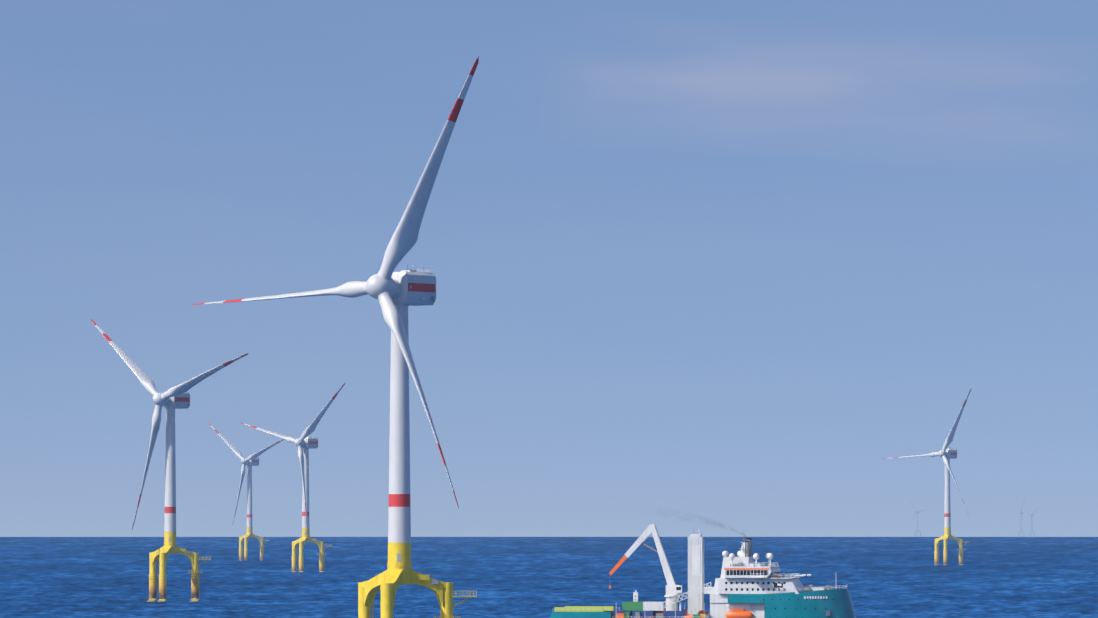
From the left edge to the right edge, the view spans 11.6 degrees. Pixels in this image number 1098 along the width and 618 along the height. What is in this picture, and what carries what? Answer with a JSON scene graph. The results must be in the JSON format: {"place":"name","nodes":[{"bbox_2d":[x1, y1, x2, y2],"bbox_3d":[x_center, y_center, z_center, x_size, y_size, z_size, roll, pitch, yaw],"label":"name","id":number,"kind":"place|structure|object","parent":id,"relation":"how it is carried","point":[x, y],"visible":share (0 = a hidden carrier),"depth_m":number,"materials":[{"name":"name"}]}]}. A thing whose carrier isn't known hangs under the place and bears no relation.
{"place":"outdoors","nodes":[
{"label":"outdoors","id":0,"kind":"place"},
{"bbox_2d":[0,537,1097,617],"bbox_3d":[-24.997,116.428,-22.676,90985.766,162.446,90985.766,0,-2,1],"label":"sea","id":1,"kind":"structure","parent":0,"point":[543,577],"depth_m":3573.45,"materials":[{"name":"liquid"}]},
{"bbox_2d":[91,320,248,598],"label":"turbine","id":2,"kind":"object","parent":1,"relation":"on","point":[171,400],"visible":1,"depth_m":2451.49,"materials":[{"name":"white metal"}]},
{"bbox_2d":[145,599,198,601],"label":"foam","id":3,"kind":"object","parent":1,"relation":"on","point":[195,600],"visible":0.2,"depth_m":2401.33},
{"bbox_2d":[209,424,283,559],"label":"turbine","id":4,"kind":"object","parent":1,"relation":"on","point":[250,461],"visible":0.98,"depth_m":4967.46,"materials":[{"name":"white metal"}]},
{"bbox_2d":[240,383,344,571],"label":"turbine","id":5,"kind":"object","parent":1,"relation":"on","point":[304,442],"visible":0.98,"depth_m":3800.35,"materials":[{"name":"white metal"}]},
{"bbox_2d":[191,56,478,617],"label":"turbine","id":6,"kind":"object","parent":1,"relation":"on","point":[396,294],"visible":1,"depth_m":1269.31,"materials":[{"name":"white metal"}]},
{"bbox_2d":[550,524,855,617],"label":"ship","id":7,"kind":"object","parent":1,"relation":"on","point":[744,587],"visible":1,"depth_m":1570.30,"materials":[{"name":"paint"}]},
{"bbox_2d":[910,502,924,536],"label":"turbine","id":8,"kind":"structure","parent":1,"relation":"on","point":[917,512],"depth_m":19446.30,"materials":[{"name":"white metal"}]},
{"bbox_2d":[883,389,970,564],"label":"turbine","id":9,"kind":"object","parent":1,"relation":"on","point":[945,454],"visible":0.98,"depth_m":4408.94,"materials":[{"name":"white metal"}]},
{"bbox_2d":[1007,499,1024,536],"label":"turbine","id":10,"kind":"structure","parent":1,"relation":"on","point":[1020,513],"depth_m":20438.08,"materials":[{"name":"white metal"}]},
{"bbox_2d":[1023,509,1036,536],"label":"turbine","id":11,"kind":"structure","parent":1,"relation":"on","point":[1031,515],"depth_m":22432.31,"materials":[{"name":"white metal"}]},
{"bbox_2d":[0,0,1097,536],"label":"sky","id":12,"kind":"structure","parent":0,"point":[704,267],"materials":[{"name":"blue"}]}
]}

